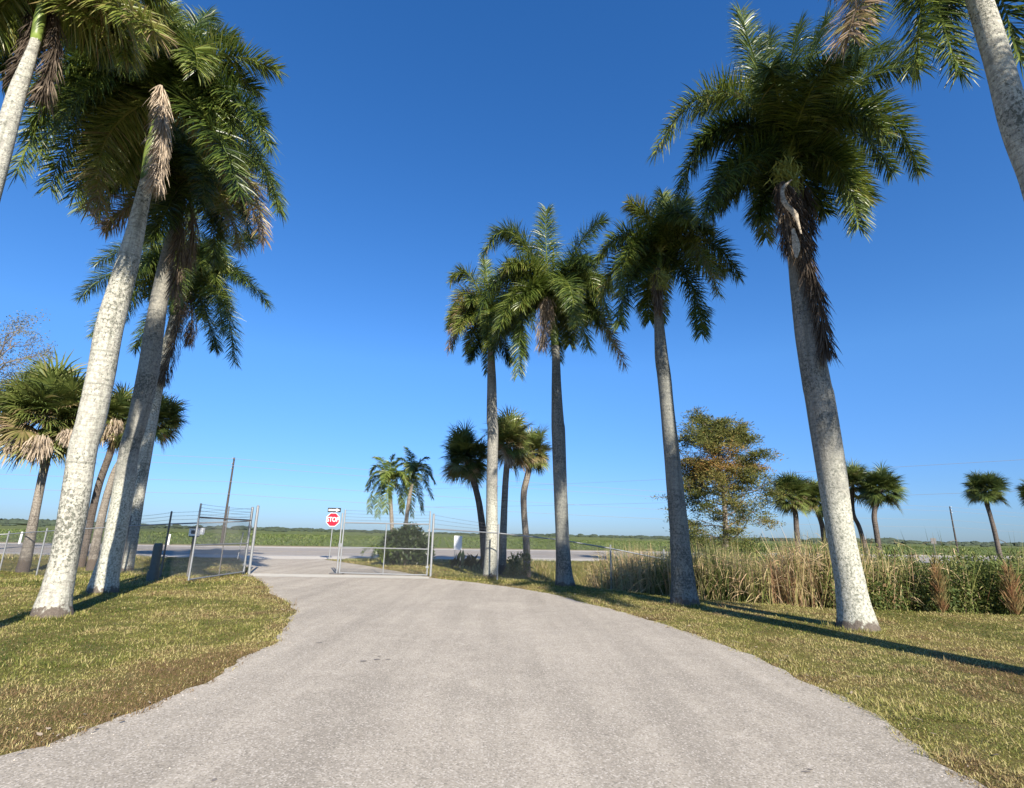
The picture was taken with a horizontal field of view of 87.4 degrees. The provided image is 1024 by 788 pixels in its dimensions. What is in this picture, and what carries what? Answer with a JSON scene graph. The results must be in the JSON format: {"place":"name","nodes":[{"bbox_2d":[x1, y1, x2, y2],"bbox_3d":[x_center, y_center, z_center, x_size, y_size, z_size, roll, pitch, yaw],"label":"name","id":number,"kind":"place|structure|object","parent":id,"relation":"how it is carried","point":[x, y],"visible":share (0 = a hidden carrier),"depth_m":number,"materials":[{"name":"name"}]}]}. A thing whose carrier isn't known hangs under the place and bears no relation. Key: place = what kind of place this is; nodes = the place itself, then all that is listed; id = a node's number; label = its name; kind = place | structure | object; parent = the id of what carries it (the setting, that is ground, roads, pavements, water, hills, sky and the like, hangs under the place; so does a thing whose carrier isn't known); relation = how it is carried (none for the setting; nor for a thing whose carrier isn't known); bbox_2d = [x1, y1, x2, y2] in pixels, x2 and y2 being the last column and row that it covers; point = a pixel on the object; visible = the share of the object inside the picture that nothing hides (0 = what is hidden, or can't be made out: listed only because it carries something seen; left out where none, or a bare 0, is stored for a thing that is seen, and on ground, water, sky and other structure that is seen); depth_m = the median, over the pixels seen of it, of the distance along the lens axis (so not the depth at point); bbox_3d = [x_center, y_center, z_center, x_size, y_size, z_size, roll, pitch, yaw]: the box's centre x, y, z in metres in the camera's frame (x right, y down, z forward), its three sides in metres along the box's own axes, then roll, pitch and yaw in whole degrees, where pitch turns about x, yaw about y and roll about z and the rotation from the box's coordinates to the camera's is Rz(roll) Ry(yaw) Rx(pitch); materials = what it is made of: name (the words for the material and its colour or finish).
{"place":"outdoors","nodes":[
{"label":"outdoors","id":0,"kind":"place"},
{"bbox_2d":[0,559,986,787],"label":"driveway","id":1,"kind":"structure","parent":0,"point":[540,689],"depth_m":4.92,"materials":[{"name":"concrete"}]},
{"bbox_2d":[248,505,259,573],"bbox_3d":[-9.667,5.438,20.054,0.110,2.520,0.110,1,-15,0],"label":"gate post","id":2,"kind":"object","parent":1,"relation":"on","point":[253,540],"visible":0.87,"depth_m":20.02,"materials":[{"name":"metal"}]},
{"bbox_2d":[243,573,428,578],"bbox_3d":[-6.359,6.676,19.649,6.655,0.001,1.395,2,-15,-4],"label":"gate threshold","id":3,"kind":"object","parent":1,"relation":"on","point":[324,575],"visible":0.98,"depth_m":19.66,"materials":[{"name":"concrete"}]},
{"bbox_2d":[10,560,974,785],"bbox_3d":[-4.743,4.567,11.500,23.484,0.009,45.872,2,-15,-4],"label":"loose grit","id":4,"kind":"object","parent":1,"relation":"on","point":[451,701],"visible":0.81,"depth_m":6.46,"materials":[{"name":"grey gravel"}]},
{"bbox_2d":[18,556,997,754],"bbox_3d":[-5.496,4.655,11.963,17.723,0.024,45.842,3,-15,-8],"label":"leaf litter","id":5,"kind":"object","parent":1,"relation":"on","point":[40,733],"visible":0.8,"depth_m":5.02,"materials":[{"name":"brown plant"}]},
{"bbox_2d":[0,543,1023,787],"bbox_3d":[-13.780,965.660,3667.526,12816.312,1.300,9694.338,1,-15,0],"label":"ground","id":6,"kind":"structure","parent":0,"point":[812,653],"depth_m":7.73,"materials":[{"name":"green plant"}]},
{"bbox_2d":[0,308,63,456],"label":"bare tree","id":7,"kind":"object","parent":6,"relation":"on","point":[3,351],"visible":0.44,"depth_m":36.37,"materials":[{"name":"brown plant"}]},
{"bbox_2d":[0,344,117,572],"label":"sabal palm","id":8,"kind":"object","parent":6,"relation":"on","point":[48,399],"visible":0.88,"depth_m":23.46,"materials":[{"name":"green plant"}]},
{"bbox_2d":[0,0,182,200],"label":"royal palm","id":9,"kind":"object","parent":6,"relation":"on","point":[31,31],"visible":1,"depth_m":8.65,"materials":[{"name":"green plant"}]},
{"bbox_2d":[78,382,133,566],"bbox_3d":[-19.974,3.762,26.279,3.977,9.087,3.828,-9,-18,33],"label":"sabal palm","id":10,"kind":"object","parent":6,"relation":"on","point":[114,429],"visible":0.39,"depth_m":26.00,"materials":[{"name":"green plant"}]},
{"bbox_2d":[0,507,253,577],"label":"chain link fence","id":11,"kind":"object","parent":6,"relation":"on","point":[126,543],"visible":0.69,"depth_m":19.48,"materials":[{"name":"metal"}]},
{"bbox_2d":[188,503,252,580],"bbox_3d":[-9.809,4.954,18.116,0.243,2.274,3.642,1,-15,0],"label":"gate leaf","id":12,"kind":"object","parent":11,"relation":"attached to","point":[221,544],"visible":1,"depth_m":17.91,"materials":[{"name":"metal"}]},
{"bbox_2d":[85,390,191,570],"bbox_3d":[-17.317,3.842,25.235,3.133,8.687,2.786,10,-17,-30],"label":"sabal palm","id":13,"kind":"object","parent":6,"relation":"on","point":[171,416],"visible":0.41,"depth_m":25.43,"materials":[{"name":"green plant"}]},
{"bbox_2d":[6,0,289,618],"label":"royal palm","id":14,"kind":"object","parent":6,"relation":"on","point":[126,123],"visible":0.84,"depth_m":11.88,"materials":[{"name":"green plant"}]},
{"bbox_2d":[146,543,162,580],"bbox_3d":[-11.117,5.242,16.708,0.340,1.140,0.340,1,-15,0],"label":"utility pedestal","id":15,"kind":"object","parent":6,"relation":"on","point":[153,571],"visible":0.9,"depth_m":16.62,"materials":[{"name":"grey metal"}]},
{"bbox_2d":[71,207,275,571],"bbox_3d":[-14.547,-1.181,21.776,9.072,16.058,5.099,1,-15,0],"label":"royal palm","id":16,"kind":"object","parent":6,"relation":"on","point":[202,285],"visible":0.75,"depth_m":22.25,"materials":[{"name":"green plant"}]},
{"bbox_2d":[65,95,289,593],"bbox_3d":[-10.250,-2.924,15.201,6.728,16.263,4.612,7,-16,-21],"label":"royal palm","id":17,"kind":"object","parent":6,"relation":"on","point":[191,177],"visible":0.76,"depth_m":15.13,"materials":[{"name":"green plant"}]},
{"bbox_2d":[186,527,204,576],"bbox_3d":[-10.938,5.407,18.355,0.460,1.666,0.260,1,-15,0],"label":"keypad stand","id":18,"kind":"object","parent":6,"relation":"on","point":[192,530],"visible":0.76,"depth_m":18.45,"materials":[{"name":"metal"}]},
{"bbox_2d":[326,508,340,559],"bbox_3d":[-10.405,8.088,30.952,0.793,2.963,0.092,1,-15,0],"label":"stop sign","id":19,"kind":"object","parent":6,"relation":"on","point":[332,519],"visible":0.99,"depth_m":31.13,"materials":[{"name":"metal"}]},
{"bbox_2d":[360,544,406,563],"bbox_3d":[-6.396,7.874,26.643,2.421,1.042,1.955,1,-15,0],"label":"plant","id":20,"kind":"object","parent":6,"relation":"on","point":[375,553],"visible":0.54,"depth_m":26.48,"materials":[{"name":"green plant"}]},
{"bbox_2d":[364,453,408,564],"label":"feather palm","id":21,"kind":"object","parent":6,"relation":"on","point":[386,476],"visible":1,"depth_m":27.93,"materials":[{"name":"green plant"}]},
{"bbox_2d":[377,521,435,565],"bbox_3d":[-5.341,7.608,27.241,3.074,2.260,2.056,1,-15,0],"label":"bush","id":22,"kind":"object","parent":6,"relation":"on","point":[406,532],"visible":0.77,"depth_m":26.90,"materials":[{"name":"green plant"}]},
{"bbox_2d":[391,446,435,563],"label":"feather palm","id":23,"kind":"object","parent":6,"relation":"on","point":[412,468],"visible":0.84,"depth_m":28.99,"materials":[{"name":"green plant"}]},
{"bbox_2d":[12,569,893,634],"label":"grass tufts","id":24,"kind":"object","parent":6,"relation":"on","point":[831,623],"visible":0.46,"depth_m":10.09,"materials":[{"name":"green plant"}]},
{"bbox_2d":[454,536,461,565],"bbox_3d":[-2.687,7.814,26.489,0.397,1.562,0.078,1,-15,0],"label":"panel sign","id":25,"kind":"object","parent":6,"relation":"on","point":[458,546],"visible":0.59,"depth_m":26.56,"materials":[{"name":"white metal"}]},
{"bbox_2d":[438,418,486,569],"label":"sabal palm","id":26,"kind":"object","parent":6,"relation":"on","point":[465,458],"visible":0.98,"depth_m":28.00,"materials":[{"name":"green plant"}]},
{"bbox_2d":[449,550,484,569],"bbox_3d":[-2.099,7.810,25.237,1.739,0.930,0.790,1,-15,0],"label":"broadleaf plant","id":27,"kind":"object","parent":6,"relation":"on","point":[457,560],"visible":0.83,"depth_m":25.25,"materials":[{"name":"green plant"}]},
{"bbox_2d":[0,553,945,584],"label":"roadside weeds","id":28,"kind":"object","parent":6,"relation":"on","point":[356,559],"visible":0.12,"depth_m":30.13,"materials":[{"name":"green plant"}]},
{"bbox_2d":[443,254,537,577],"bbox_3d":[-1.079,0.198,22.366,4.024,14.238,3.799,-10,-19,37],"label":"royal palm","id":29,"kind":"object","parent":6,"relation":"on","point":[461,313],"visible":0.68,"depth_m":22.33,"materials":[{"name":"green plant"}]},
{"bbox_2d":[0,543,1006,562],"bbox_3d":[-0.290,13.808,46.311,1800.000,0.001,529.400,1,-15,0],"label":"highway shoulder","id":30,"kind":"object","parent":6,"relation":"on","point":[295,557],"visible":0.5,"depth_m":34.62},
{"bbox_2d":[480,405,536,575],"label":"sabal palm","id":31,"kind":"object","parent":6,"relation":"on","point":[512,427],"visible":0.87,"depth_m":27.22,"materials":[{"name":"green plant"}]},
{"bbox_2d":[0,544,1018,561],"bbox_3d":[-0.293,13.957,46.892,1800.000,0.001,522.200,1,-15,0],"label":"highway","id":32,"kind":"structure","parent":6,"relation":"on","point":[263,551],"depth_m":42.00,"materials":[{"name":"grey asphalt"}]},
{"bbox_2d":[930,538,936,553],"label":"road sign","id":33,"kind":"object","parent":32,"relation":"on","point":[933,540],"visible":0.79,"depth_m":59.96,"materials":[{"name":"metal"}]},
{"bbox_2d":[0,542,1020,556],"bbox_3d":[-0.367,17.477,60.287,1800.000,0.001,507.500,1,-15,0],"label":"verge","id":34,"kind":"structure","parent":6,"relation":"on","point":[435,548],"depth_m":55.87,"materials":[{"name":"plant"}]},
{"bbox_2d":[501,552,522,578],"bbox_3d":[0.027,8.246,25.762,1.106,1.430,0.860,1,-15,0],"label":"young shrub","id":35,"kind":"object","parent":6,"relation":"on","point":[508,572],"visible":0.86,"depth_m":25.65,"materials":[{"name":"green plant"}]},
{"bbox_2d":[516,549,533,578],"bbox_3d":[0.534,8.623,27.181,1.147,1.555,0.874,1,-15,0],"label":"young shrub","id":36,"kind":"object","parent":6,"relation":"on","point":[526,557],"visible":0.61,"depth_m":27.13,"materials":[{"name":"green plant"}]},
{"bbox_2d":[511,423,551,577],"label":"sabal palm","id":37,"kind":"object","parent":6,"relation":"on","point":[539,448],"visible":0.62,"depth_m":29.79,"materials":[{"name":"green plant"}]},
{"bbox_2d":[429,513,664,588],"bbox_3d":[1.046,6.237,19.312,8.653,3.692,0.349,-2,-15,13],"label":"chain link fence","id":38,"kind":"object","parent":6,"relation":"on","point":[468,546],"visible":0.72,"depth_m":19.59,"materials":[{"name":"metal"}]},
{"bbox_2d":[329,510,430,575],"bbox_3d":[-5.048,5.748,20.784,3.810,2.420,0.319,1,-15,2],"label":"gate leaf","id":39,"kind":"object","parent":38,"relation":"attached to","point":[377,548],"visible":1,"depth_m":20.68,"materials":[{"name":"metal"}]},
{"bbox_2d":[471,202,629,586],"bbox_3d":[1.401,-0.685,19.508,5.386,14.594,5.051,-8,-17,31],"label":"royal palm","id":40,"kind":"object","parent":6,"relation":"on","point":[562,296],"visible":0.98,"depth_m":19.44,"materials":[{"name":"green plant"}]},
{"bbox_2d":[589,186,747,606],"bbox_3d":[4.642,-0.776,15.311,4.388,12.768,3.652,13,-19,-38],"label":"royal palm","id":41,"kind":"object","parent":6,"relation":"on","point":[658,242],"visible":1,"depth_m":15.18,"materials":[{"name":"green plant"}]},
{"bbox_2d":[651,406,789,559],"bbox_3d":[12.746,6.411,32.989,8.681,11.825,8.691,1,-15,0],"label":"cypress tree","id":42,"kind":"object","parent":6,"relation":"on","point":[717,439],"visible":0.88,"depth_m":32.14,"materials":[{"name":"green plant"}]},
{"bbox_2d":[646,0,931,631],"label":"royal palm","id":43,"kind":"object","parent":6,"relation":"on","point":[781,140],"visible":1,"depth_m":12.41,"materials":[{"name":"green plant"}]},
{"bbox_2d":[771,470,817,553],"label":"sabal palm","id":44,"kind":"object","parent":6,"relation":"on","point":[794,486],"visible":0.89,"depth_m":36.09,"materials":[{"name":"green plant"}]},
{"bbox_2d":[575,520,1023,615],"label":"reeds","id":45,"kind":"object","parent":6,"relation":"on","point":[717,575],"visible":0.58,"depth_m":14.70,"materials":[{"name":"beige plant"}]},
{"bbox_2d":[800,475,827,557],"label":"sabal palm","id":46,"kind":"object","parent":6,"relation":"on","point":[814,501],"visible":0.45,"depth_m":36.88,"materials":[{"name":"green plant"}]},
{"bbox_2d":[845,459,875,559],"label":"sabal palm","id":47,"kind":"object","parent":6,"relation":"on","point":[854,472],"visible":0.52,"depth_m":35.29,"materials":[{"name":"green plant"}]},
{"bbox_2d":[706,538,1023,615],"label":"shrub thicket","id":48,"kind":"object","parent":6,"relation":"on","point":[973,564],"visible":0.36,"depth_m":13.63,"materials":[{"name":"green plant"}]},
{"bbox_2d":[856,459,911,562],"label":"sabal palm","id":49,"kind":"object","parent":6,"relation":"on","point":[873,495],"visible":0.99,"depth_m":33.30,"materials":[{"name":"green plant"}]},
{"bbox_2d":[817,0,1023,199],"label":"royal palm","id":50,"kind":"object","parent":6,"relation":"on","point":[997,53],"visible":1,"depth_m":8.37,"materials":[{"name":"green plant"}]},
{"bbox_2d":[925,552,949,612],"bbox_3d":[10.447,4.604,13.145,0.491,1.435,0.500,-13,-20,42],"label":"dried weed","id":51,"kind":"object","parent":6,"relation":"on","point":[936,575],"visible":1,"depth_m":13.11,"materials":[{"name":"brown plant"}]},
{"bbox_2d":[949,506,958,552],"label":"utility pole","id":52,"kind":"object","parent":6,"relation":"on","point":[950,509],"visible":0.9,"depth_m":102.11,"materials":[{"name":"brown wood"}]},
{"bbox_2d":[960,470,1013,560],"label":"sabal palm","id":53,"kind":"object","parent":6,"relation":"on","point":[982,484],"visible":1,"depth_m":39.15,"materials":[{"name":"green plant"}]},
{"bbox_2d":[998,559,1023,614],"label":"dried weed","id":54,"kind":"object","parent":6,"relation":"on","point":[1015,603],"visible":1,"depth_m":12.90,"materials":[{"name":"brown plant"}]},
{"bbox_2d":[1014,479,1023,506],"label":"sabal palm","id":55,"kind":"object","parent":6,"relation":"on","point":[1020,489],"visible":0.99,"depth_m":39.99,"materials":[{"name":"green plant"}]},
{"bbox_2d":[0,525,1023,555],"bbox_3d":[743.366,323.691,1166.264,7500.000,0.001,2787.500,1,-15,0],"label":"crop field","id":56,"kind":"structure","parent":0,"point":[436,541],"depth_m":124.32,"materials":[{"name":"green plant"}]},
{"bbox_2d":[220,458,234,543],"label":"utility pole","id":57,"kind":"object","parent":56,"relation":"on","point":[227,502],"visible":0.9,"depth_m":56.82,"materials":[{"name":"brown wood"}]},
{"bbox_2d":[3,452,1023,531],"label":"overhead wires","id":58,"kind":"object","parent":57,"relation":"attached to","point":[443,496],"visible":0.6,"depth_m":62.07,"materials":[{"name":"black metal"}]},
{"bbox_2d":[0,518,1023,545],"bbox_3d":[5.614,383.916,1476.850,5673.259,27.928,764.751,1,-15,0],"label":"distant woods","id":59,"kind":"object","parent":56,"relation":"on","point":[46,522],"visible":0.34,"depth_m":1201.98,"materials":[{"name":"green plant"}]},
{"bbox_2d":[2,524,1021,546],"bbox_3d":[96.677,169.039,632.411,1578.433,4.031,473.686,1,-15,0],"label":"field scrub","id":60,"kind":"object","parent":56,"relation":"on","point":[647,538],"visible":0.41,"depth_m":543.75,"materials":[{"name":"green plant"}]},
{"bbox_2d":[0,0,1023,543],"label":"sky","id":61,"kind":"structure","parent":0,"point":[405,129],"materials":[{"name":"blue"}]},
{"bbox_2d":[403,459,1023,506],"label":"overhead wires","id":62,"kind":"object","parent":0,"point":[745,500],"visible":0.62,"depth_m":83.09,"materials":[{"name":"black metal"}]}
]}

